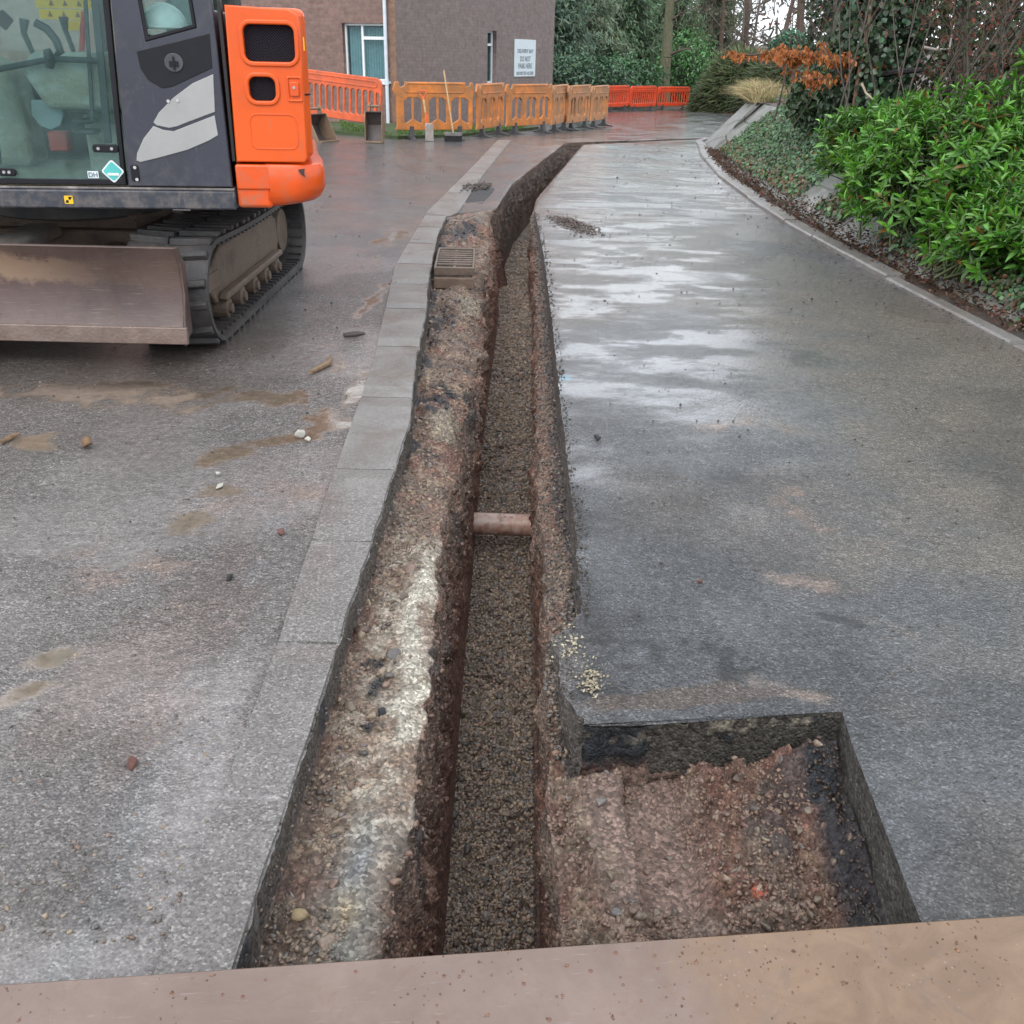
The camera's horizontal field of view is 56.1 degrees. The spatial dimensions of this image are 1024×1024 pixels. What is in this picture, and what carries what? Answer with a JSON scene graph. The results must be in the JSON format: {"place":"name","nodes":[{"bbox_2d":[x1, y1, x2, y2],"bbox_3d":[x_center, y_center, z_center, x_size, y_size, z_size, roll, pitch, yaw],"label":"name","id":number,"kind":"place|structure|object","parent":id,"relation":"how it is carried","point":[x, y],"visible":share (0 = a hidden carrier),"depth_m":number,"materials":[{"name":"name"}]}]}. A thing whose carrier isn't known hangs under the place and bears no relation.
{"place":"outdoors","nodes":[
{"label":"outdoors","id":0,"kind":"place"},
{"bbox_2d":[0,131,710,984],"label":"car park","id":1,"kind":"structure","parent":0,"point":[208,541],"depth_m":3.18,"materials":[{"name":"grey asphalt"}]},
{"bbox_2d":[0,432,20,443],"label":"stick","id":2,"kind":"object","parent":1,"relation":"on","point":[9,437],"visible":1,"depth_m":3.99,"materials":[{"name":"brown wood"}]},
{"bbox_2d":[81,436,91,447],"bbox_3d":[-1.748,-0.287,3.943,0.041,0.044,0.066,-12,29,-26],"label":"clod","id":3,"kind":"object","parent":1,"relation":"on","point":[86,441],"visible":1,"depth_m":3.92,"materials":[{"name":"brown soil"}]},
{"bbox_2d":[126,756,136,770],"bbox_3d":[-0.874,0.575,2.206,0.024,0.023,0.045,-7,27,-16],"label":"stone","id":4,"kind":"object","parent":1,"relation":"on","point":[131,762],"visible":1,"depth_m":2.19,"materials":[{"name":"stone"}]},
{"bbox_2d":[0,0,325,344],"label":"excavator","id":5,"kind":"object","parent":1,"relation":"on","point":[111,159],"visible":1,"depth_m":4.87,"materials":[{"name":"metal"}]},
{"bbox_2d":[0,0,127,184],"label":"door","id":6,"kind":"structure","parent":5,"relation":"in","point":[111,170],"depth_m":4.74,"materials":[{"name":"black glass"}]},
{"bbox_2d":[144,2,187,28],"bbox_3d":[-1.711,-2.433,4.706,0.249,0.117,0.220,-1,26,-5],"label":"hard hat","id":7,"kind":"object","parent":5,"relation":"in","point":[161,15],"visible":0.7,"depth_m":4.64,"materials":[{"name":"white plastic"}]},
{"bbox_2d":[213,0,238,11],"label":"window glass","id":8,"kind":"structure","parent":5,"relation":"in","point":[224,2],"depth_m":5.03,"materials":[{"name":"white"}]},
{"bbox_2d":[224,5,307,162],"bbox_3d":[-1.209,-2.097,4.730,0.363,0.705,0.049,-1,26,-5],"label":"cover door","id":9,"kind":"structure","parent":5,"relation":"in","point":[264,45],"depth_m":4.72,"materials":[{"name":"orange paint"}]},
{"bbox_2d":[216,482,222,488],"bbox_3d":[-1.099,-0.099,3.618,0.020,0.012,0.056,4,26,6],"label":"pebble","id":10,"kind":"object","parent":1,"relation":"on","point":[219,485],"visible":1,"depth_m":3.61,"materials":[{"name":"stone"}]},
{"bbox_2d":[226,574,232,580],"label":"stone","id":11,"kind":"object","parent":1,"relation":"on","point":[229,577],"visible":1,"depth_m":2.98,"materials":[{"name":"grey stone"}]},
{"bbox_2d":[277,528,284,534],"bbox_3d":[-0.786,0.067,3.273,0.024,0.023,0.031,0,26,-3],"label":"stone","id":12,"kind":"object","parent":1,"relation":"on","point":[281,531],"visible":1,"depth_m":3.26,"materials":[{"name":"beige stone"}]},
{"bbox_2d":[295,430,304,437],"bbox_3d":[-0.904,-0.334,4.084,0.044,0.041,0.042,-9,27,-20],"label":"pebble","id":13,"kind":"object","parent":1,"relation":"on","point":[299,433],"visible":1,"depth_m":4.07,"materials":[{"name":"stone"}]},
{"bbox_2d":[309,355,331,373],"bbox_3d":[-0.978,-0.772,5.011,0.057,0.031,0.279,7,26,11],"label":"stick","id":14,"kind":"object","parent":1,"relation":"on","point":[328,362],"visible":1,"depth_m":4.96,"materials":[{"name":"brown wood"}]},
{"bbox_2d":[311,105,338,142],"bbox_3d":[-3.432,-6.908,17.076,0.469,0.598,0.530,14,28,25],"label":"digger bucket","id":15,"kind":"object","parent":1,"relation":"on","point":[323,131],"visible":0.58,"depth_m":17.29,"materials":[{"name":"metal"}]},
{"bbox_2d":[153,140,510,974],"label":"kerb","id":16,"kind":"structure","parent":1,"relation":"on","point":[213,914],"depth_m":2.69,"materials":[{"name":"concrete"}]},
{"bbox_2d":[343,331,364,337],"bbox_3d":[-0.910,-1.028,5.545,0.126,0.035,0.035,-10,28,-22],"label":"stick","id":17,"kind":"object","parent":1,"relation":"on","point":[353,334],"visible":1,"depth_m":5.53,"materials":[{"name":"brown wood"}]},
{"bbox_2d":[364,102,384,142],"bbox_3d":[-2.458,-6.962,17.165,0.320,0.658,0.289,3,26,4],"label":"digger bucket","id":18,"kind":"object","parent":1,"relation":"on","point":[374,123],"visible":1,"depth_m":17.22,"materials":[{"name":"metal"}]},
{"bbox_2d":[419,90,433,140],"bbox_3d":[-1.580,-7.277,17.631,0.125,0.861,0.312,-21,33,-38],"label":"shovel","id":19,"kind":"object","parent":1,"relation":"on","point":[429,134],"visible":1,"depth_m":17.66,"materials":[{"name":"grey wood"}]},
{"bbox_2d":[392,81,473,140],"bbox_3d":[-1.472,-7.529,18.031,1.560,1.000,0.520,-7,27,-17],"label":"road barrier","id":20,"kind":"object","parent":1,"relation":"on","point":[437,90],"visible":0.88,"depth_m":17.95,"materials":[{"name":"orange plastic"}]},
{"bbox_2d":[443,70,461,141],"bbox_3d":[-1.085,-7.425,17.560,0.359,1.200,0.259,1,26,0],"label":"broom","id":21,"kind":"object","parent":1,"relation":"on","point":[452,136],"visible":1,"depth_m":17.66,"materials":[{"name":"brown wood"}]},
{"bbox_2d":[460,180,491,192],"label":"broken asphalt","id":22,"kind":"structure","parent":1,"relation":"on","point":[479,186],"depth_m":11.70,"materials":[{"name":"grey asphalt"}]},
{"bbox_2d":[465,188,494,203],"bbox_3d":[-0.457,-3.686,11.156,0.383,0.001,1.376,3,26,4],"label":"asphalt patch","id":23,"kind":"object","parent":1,"relation":"on","point":[479,195],"visible":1,"depth_m":11.11,"materials":[{"name":"grey asphalt"}]},
{"bbox_2d":[469,82,510,137],"bbox_3d":[-0.445,-8.153,19.478,0.520,1.000,1.560,10,27,17],"label":"road barrier","id":24,"kind":"object","parent":1,"relation":"on","point":[490,94],"visible":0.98,"depth_m":19.36,"materials":[{"name":"orange plastic"}]},
{"bbox_2d":[0,138,1023,943],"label":"chippings","id":25,"kind":"object","parent":1,"relation":"on","point":[96,926],"visible":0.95,"depth_m":2.29,"materials":[{"name":"gravel"}]},
{"bbox_2d":[505,84,552,134],"bbox_3d":[0.361,-8.789,20.939,0.520,1.000,1.560,22,32,37],"label":"road barrier","id":26,"kind":"object","parent":1,"relation":"on","point":[523,93],"visible":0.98,"depth_m":20.85,"materials":[{"name":"orange plastic"}]},
{"bbox_2d":[330,120,538,138],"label":"grass","id":27,"kind":"structure","parent":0,"point":[346,124],"depth_m":20.02,"materials":[{"name":"green plant"}]},
{"bbox_2d":[308,69,382,122],"bbox_3d":[-3.335,-8.132,18.796,1.900,0.830,0.070,18,30,22],"label":"road barrier","id":28,"kind":"object","parent":27,"relation":"on","point":[326,79],"visible":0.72,"depth_m":18.73,"materials":[{"name":"orange plastic"}]},
{"bbox_2d":[443,240,535,954],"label":"gravel","id":29,"kind":"structure","parent":0,"point":[485,780],"depth_m":3.77,"materials":[{"name":"brown gravel"}]},
{"bbox_2d":[473,107,734,134],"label":"road","id":30,"kind":"structure","parent":0,"point":[665,121],"depth_m":29.26,"materials":[{"name":"asphalt"}]},
{"bbox_2d":[548,84,573,131],"bbox_3d":[1.104,-9.413,22.370,0.520,1.000,1.560,8,26,14],"label":"road barrier","id":31,"kind":"object","parent":30,"relation":"on","point":[559,106],"visible":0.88,"depth_m":22.22,"materials":[{"name":"orange plastic"}]},
{"bbox_2d":[566,84,594,130],"bbox_3d":[1.615,-9.835,23.341,0.520,1.000,1.560,12,28,21],"label":"road barrier","id":32,"kind":"object","parent":30,"relation":"on","point":[580,93],"visible":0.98,"depth_m":23.24,"materials":[{"name":"orange plastic"}]},
{"bbox_2d":[589,85,612,127],"bbox_3d":[2.270,-10.562,24.998,0.520,1.000,1.560,11,27,19],"label":"road barrier","id":33,"kind":"object","parent":30,"relation":"on","point":[599,102],"visible":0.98,"depth_m":24.88,"materials":[{"name":"orange plastic"}]},
{"bbox_2d":[608,85,629,111],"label":"road barrier","id":34,"kind":"object","parent":30,"relation":"on","point":[618,89],"visible":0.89,"depth_m":40.56,"materials":[{"name":"orange plastic"}]},
{"bbox_2d":[629,86,656,110],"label":"road barrier","id":35,"kind":"object","parent":30,"relation":"on","point":[642,89],"visible":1,"depth_m":41.87,"materials":[{"name":"orange plastic"}]},
{"bbox_2d":[657,87,689,109],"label":"road barrier","id":36,"kind":"object","parent":30,"relation":"on","point":[672,90],"visible":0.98,"depth_m":44.68,"materials":[{"name":"orange plastic"}]},
{"bbox_2d":[693,0,726,61],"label":"bare tree","id":37,"kind":"object","parent":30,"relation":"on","point":[709,28],"visible":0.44,"depth_m":62.08,"materials":[{"name":"brown plant"}]},
{"bbox_2d":[688,0,755,62],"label":"bare tree","id":38,"kind":"object","parent":30,"relation":"on","point":[721,25],"visible":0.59,"depth_m":53.21,"materials":[{"name":"brown plant"}]},
{"bbox_2d":[704,0,781,50],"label":"bare tree","id":39,"kind":"object","parent":30,"relation":"on","point":[747,19],"visible":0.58,"depth_m":45.54,"materials":[{"name":"brown plant"}]},
{"bbox_2d":[726,0,814,85],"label":"bare tree","id":40,"kind":"object","parent":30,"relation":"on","point":[789,17],"visible":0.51,"depth_m":39.76,"materials":[{"name":"brown plant"}]},
{"bbox_2d":[535,139,1023,921],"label":"road","id":41,"kind":"structure","parent":0,"point":[943,735],"depth_m":3.63,"materials":[{"name":"grey asphalt"}]},
{"bbox_2d":[236,138,920,968],"bbox_3d":[1.401,-3.525,12.056,3.252,1.021,24.217,5,26,9],"label":"trench","id":42,"kind":"object","parent":41,"relation":"in","point":[642,758],"visible":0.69,"depth_m":2.44,"materials":[{"name":"brown soil"}]},
{"bbox_2d":[291,908,309,921],"bbox_3d":[-0.430,0.817,1.950,0.036,0.020,0.030,-3,26,-8],"label":"stone","id":43,"kind":"object","parent":42,"relation":"on","point":[299,914],"visible":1,"depth_m":1.94,"materials":[{"name":"beige stone"}]},
{"bbox_2d":[378,707,385,716],"bbox_3d":[-0.346,0.530,2.547,0.025,0.022,0.023,-17,31,-34],"label":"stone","id":44,"kind":"object","parent":42,"relation":"on","point":[381,710],"visible":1,"depth_m":2.54,"materials":[{"name":"stone"}]},
{"bbox_2d":[434,247,474,289],"bbox_3d":[-0.455,-1.966,7.733,0.310,0.160,0.900,0,26,-2],"label":"drain grating","id":45,"kind":"object","parent":42,"relation":"on","point":[455,261],"visible":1,"depth_m":7.38,"materials":[{"name":"metal"}]},
{"bbox_2d":[473,512,530,535],"bbox_3d":[-0.001,0.064,4.871,0.604,0.117,0.127,1,26,0],"label":"clay pipe","id":46,"kind":"object","parent":42,"relation":"in","point":[507,524],"visible":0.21,"depth_m":4.83,"materials":[{"name":"beige ceramic"}]},
{"bbox_2d":[242,213,881,967],"bbox_3d":[0.036,-0.940,6.038,1.380,0.565,9.391,0,26,-2],"label":"rubble","id":47,"kind":"object","parent":42,"relation":"on","point":[326,941],"visible":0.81,"depth_m":2.37,"materials":[{"name":"stone"}]},
{"bbox_2d":[543,209,619,238],"bbox_3d":[0.586,-2.872,9.472,0.645,0.069,1.820,-3,26,-9],"label":"spoil heap","id":48,"kind":"object","parent":41,"relation":"on","point":[573,222],"visible":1,"depth_m":9.30,"materials":[{"name":"stone"}]},
{"bbox_2d":[594,434,600,439],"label":"stone","id":49,"kind":"object","parent":41,"relation":"on","point":[597,437],"visible":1,"depth_m":4.13,"materials":[{"name":"grey stone"}]},
{"bbox_2d":[695,138,1023,350],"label":"kerb","id":50,"kind":"structure","parent":41,"relation":"on","point":[885,273],"depth_m":7.83,"materials":[{"name":"concrete"}]},
{"bbox_2d":[620,45,1011,108],"bbox_3d":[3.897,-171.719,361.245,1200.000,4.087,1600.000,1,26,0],"label":"ground","id":51,"kind":"structure","parent":0,"point":[679,107],"depth_m":48.57,"materials":[{"name":"brown soil"}]},
{"bbox_2d":[0,0,554,122],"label":"brick building","id":52,"kind":"structure","parent":51,"relation":"on","point":[387,43],"depth_m":24.28,"materials":[{"name":"brown brick"}]},
{"bbox_2d":[344,23,384,84],"bbox_3d":[-3.418,-11.114,23.214,1.457,1.446,0.580,13,28,23],"label":"window","id":53,"kind":"structure","parent":52,"relation":"in","point":[366,39],"depth_m":23.24,"materials":[{"name":"white plastic"}]},
{"bbox_2d":[487,31,492,82],"bbox_3d":[-0.690,-12.664,26.730,0.064,1.322,0.530,13,28,23],"label":"window","id":54,"kind":"structure","parent":52,"relation":"in","point":[491,32],"depth_m":26.85,"materials":[{"name":"white plastic"}]},
{"bbox_2d":[514,39,535,76],"bbox_3d":[0.386,-13.411,28.364,0.024,0.989,1.423,13,28,23],"label":"wall sign","id":55,"kind":"object","parent":52,"relation":"attached to","point":[524,56],"visible":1,"depth_m":28.32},
{"bbox_2d":[553,0,605,100],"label":"conifer tree","id":56,"kind":"object","parent":51,"relation":"on","point":[566,26],"visible":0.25,"depth_m":45.88,"materials":[{"name":"green plant"}]},
{"bbox_2d":[552,52,637,107],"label":"evergreen bush","id":57,"kind":"object","parent":51,"relation":"on","point":[574,77],"visible":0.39,"depth_m":43.19,"materials":[{"name":"green plant"}]},
{"bbox_2d":[567,0,637,100],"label":"conifer tree","id":58,"kind":"object","parent":51,"relation":"on","point":[595,22],"visible":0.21,"depth_m":49.40,"materials":[{"name":"green plant"}]},
{"bbox_2d":[585,51,670,103],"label":"evergreen bush","id":59,"kind":"object","parent":51,"relation":"on","point":[642,77],"visible":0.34,"depth_m":47.70,"materials":[{"name":"green plant"}]},
{"bbox_2d":[601,0,675,101],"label":"conifer tree","id":60,"kind":"object","parent":51,"relation":"on","point":[636,19],"visible":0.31,"depth_m":52.74,"materials":[{"name":"green plant"}]},
{"bbox_2d":[623,0,686,75],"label":"conifer tree","id":61,"kind":"object","parent":51,"relation":"on","point":[654,30],"visible":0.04,"depth_m":58.09,"materials":[{"name":"green plant"}]},
{"bbox_2d":[652,0,695,103],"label":"mossy tree","id":62,"kind":"object","parent":51,"relation":"on","point":[667,52],"visible":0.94,"depth_m":48.23,"materials":[{"name":"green plant"}]},
{"bbox_2d":[645,0,708,99],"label":"conifer tree","id":63,"kind":"object","parent":51,"relation":"on","point":[684,19],"visible":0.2,"depth_m":56.48,"materials":[{"name":"green plant"}]},
{"bbox_2d":[655,21,720,102],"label":"evergreen bush","id":64,"kind":"object","parent":51,"relation":"on","point":[687,65],"visible":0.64,"depth_m":50.22,"materials":[{"name":"green plant"}]},
{"bbox_2d":[687,0,751,84],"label":"conifer tree","id":65,"kind":"object","parent":51,"relation":"on","point":[728,19],"visible":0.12,"depth_m":63.45,"materials":[{"name":"green plant"}]},
{"bbox_2d":[682,43,789,112],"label":"spreading bush","id":66,"kind":"object","parent":51,"relation":"on","point":[707,94],"visible":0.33,"depth_m":42.44,"materials":[{"name":"green plant"}]},
{"bbox_2d":[724,40,822,112],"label":"spreading bush","id":67,"kind":"object","parent":51,"relation":"on","point":[761,70],"visible":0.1,"depth_m":40.49,"materials":[{"name":"green plant"}]},
{"bbox_2d":[765,28,806,64],"bbox_3d":[7.760,-13.070,26.928,1.218,0.958,1.217,1,26,0],"label":"evergreen bush","id":68,"kind":"object","parent":51,"relation":"on","point":[780,41],"visible":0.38,"depth_m":26.66,"materials":[{"name":"green plant"}]},
{"bbox_2d":[789,0,818,93],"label":"bare tree","id":69,"kind":"object","parent":51,"relation":"on","point":[801,27],"visible":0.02,"depth_m":30.13,"materials":[{"name":"brown plant"}]},
{"bbox_2d":[911,1,928,62],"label":"bare tree","id":70,"kind":"object","parent":51,"relation":"on","point":[924,24],"visible":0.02,"depth_m":22.94,"materials":[{"name":"brown plant"}]},
{"bbox_2d":[664,0,1021,71],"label":"distant wood","id":71,"kind":"object","parent":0,"point":[751,25],"depth_m":69.13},
{"bbox_2d":[693,0,1022,47],"label":"sky","id":72,"kind":"structure","parent":0,"point":[783,12],"materials":[{"name":"white"}]},
{"bbox_2d":[703,102,1023,339],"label":"bank","id":73,"kind":"structure","parent":0,"point":[979,312],"depth_m":6.81,"materials":[{"name":"brown soil"}]},
{"bbox_2d":[722,76,793,103],"bbox_3d":[4.640,-7.997,18.168,1.816,0.556,3.998,7,26,11],"label":"grass tuft","id":74,"kind":"object","parent":73,"relation":"on","point":[759,91],"visible":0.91,"depth_m":17.33,"materials":[{"name":"beige plant"}]},
{"bbox_2d":[784,65,854,132],"bbox_3d":[3.996,-5.190,12.128,1.084,0.906,0.900,13,28,22],"label":"evergreen bush","id":75,"kind":"object","parent":73,"relation":"on","point":[801,97],"visible":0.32,"depth_m":12.05,"materials":[{"name":"green plant"}]},
{"bbox_2d":[786,0,863,118],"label":"ivy clad tree","id":76,"kind":"object","parent":73,"relation":"on","point":[812,46],"visible":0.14,"depth_m":12.91,"materials":[{"name":"green plant"}]},
{"bbox_2d":[827,0,848,128],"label":"bare tree","id":77,"kind":"object","parent":73,"relation":"on","point":[835,20],"visible":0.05,"depth_m":11.41,"materials":[{"name":"brown plant"}]},
{"bbox_2d":[749,0,939,121],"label":"thicket","id":78,"kind":"object","parent":73,"relation":"on","point":[789,42],"visible":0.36,"depth_m":12.79,"materials":[{"name":"brown plant"}]},
{"bbox_2d":[690,0,1008,129],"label":"thicket","id":79,"kind":"object","parent":73,"relation":"on","point":[827,38],"visible":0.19,"depth_m":11.29,"materials":[{"name":"brown plant"}]},
{"bbox_2d":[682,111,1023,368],"bbox_3d":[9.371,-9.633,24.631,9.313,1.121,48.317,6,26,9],"label":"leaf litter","id":80,"kind":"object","parent":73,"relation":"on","point":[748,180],"visible":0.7,"depth_m":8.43,"materials":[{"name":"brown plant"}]},
{"bbox_2d":[704,102,1023,329],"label":"soil bed","id":81,"kind":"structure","parent":73,"relation":"on","point":[743,117],"depth_m":10.23,"materials":[{"name":"brown soil"}]},
{"bbox_2d":[911,161,1023,284],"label":"laurel shrub","id":82,"kind":"object","parent":81,"relation":"on","point":[970,253],"visible":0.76,"depth_m":6.76,"materials":[{"name":"green plant"}]},
{"bbox_2d":[719,92,1023,328],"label":"ivy","id":83,"kind":"object","parent":73,"relation":"on","point":[751,152],"visible":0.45,"depth_m":11.64,"materials":[{"name":"green plant"}]},
{"bbox_2d":[721,0,903,107],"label":"beech sapling","id":84,"kind":"object","parent":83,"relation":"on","point":[793,58],"visible":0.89,"depth_m":10.87,"materials":[{"name":"orange plant"}]},
{"bbox_2d":[813,0,932,138],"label":"ivy clad tree","id":85,"kind":"object","parent":73,"relation":"on","point":[881,51],"visible":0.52,"depth_m":10.76,"materials":[{"name":"green plant"}]},
{"bbox_2d":[876,67,922,78],"bbox_3d":[4.285,-4.863,10.636,0.501,0.131,0.106,21,32,35],"label":"fallen branch","id":86,"kind":"object","parent":85,"relation":"attached to","point":[893,72],"visible":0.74,"depth_m":10.59,"materials":[{"name":"black wood"}]},
{"bbox_2d":[812,88,962,186],"bbox_3d":[3.820,-3.573,9.539,1.746,1.198,1.887,1,26,0],"label":"laurel shrub","id":87,"kind":"object","parent":73,"relation":"on","point":[853,120],"visible":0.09,"depth_m":9.40,"materials":[{"name":"green plant"}]},
{"bbox_2d":[861,83,873,99],"bbox_3d":[3.683,-4.360,9.957,0.033,0.160,0.228,-8,27,-19],"label":"fallen branch","id":88,"kind":"object","parent":87,"relation":"on","point":[865,91],"visible":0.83,"depth_m":9.96,"materials":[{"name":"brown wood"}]},
{"bbox_2d":[769,0,1023,129],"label":"thicket","id":89,"kind":"object","parent":73,"relation":"on","point":[963,48],"visible":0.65,"depth_m":9.23,"materials":[{"name":"brown plant"}]},
{"bbox_2d":[923,34,952,50],"bbox_3d":[4.196,-4.624,9.438,0.279,0.167,0.121,1,26,0],"label":"fallen branch","id":90,"kind":"object","parent":89,"relation":"in","point":[932,48],"visible":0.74,"depth_m":9.43,"materials":[{"name":"brown wood"}]},
{"bbox_2d":[823,73,1023,247],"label":"laurel shrub","id":91,"kind":"object","parent":73,"relation":"on","point":[894,170],"visible":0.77,"depth_m":7.58,"materials":[{"name":"green plant"}]},
{"bbox_2d":[905,0,1020,108],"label":"ivy clad tree","id":92,"kind":"object","parent":73,"relation":"on","point":[933,43],"visible":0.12,"depth_m":11.07,"materials":[{"name":"plant"}]},
{"bbox_2d":[957,0,1023,113],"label":"ivy clad tree","id":93,"kind":"object","parent":73,"relation":"on","point":[1020,16],"visible":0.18,"depth_m":10.31,"materials":[{"name":"plant"}]},
{"bbox_2d":[962,181,1023,260],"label":"laurel shrub","id":94,"kind":"object","parent":73,"relation":"on","point":[1009,212],"visible":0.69,"depth_m":6.31,"materials":[{"name":"green plant"}]},
{"bbox_2d":[976,47,1023,154],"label":"laurel shrub","id":95,"kind":"object","parent":73,"relation":"on","point":[1016,94],"visible":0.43,"depth_m":7.78,"materials":[{"name":"green plant"}]},
{"bbox_2d":[765,88,987,102],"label":"bank grass","id":96,"kind":"structure","parent":0,"point":[773,100],"depth_m":16.83,"materials":[{"name":"green plant"}]},
{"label":"road","id":97,"kind":"structure","parent":0,"visible":0},
{"bbox_2d":[0,915,1023,1023],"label":"steel plate","id":98,"kind":"object","parent":97,"relation":"on","point":[534,983],"visible":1,"depth_m":1.67,"materials":[{"name":"brown metal"}]},
{"bbox_2d":[4,921,1008,1023],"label":"mud spatter","id":99,"kind":"object","parent":98,"relation":"on","point":[696,963],"visible":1,"depth_m":1.70,"materials":[{"name":"soil"}]}
]}

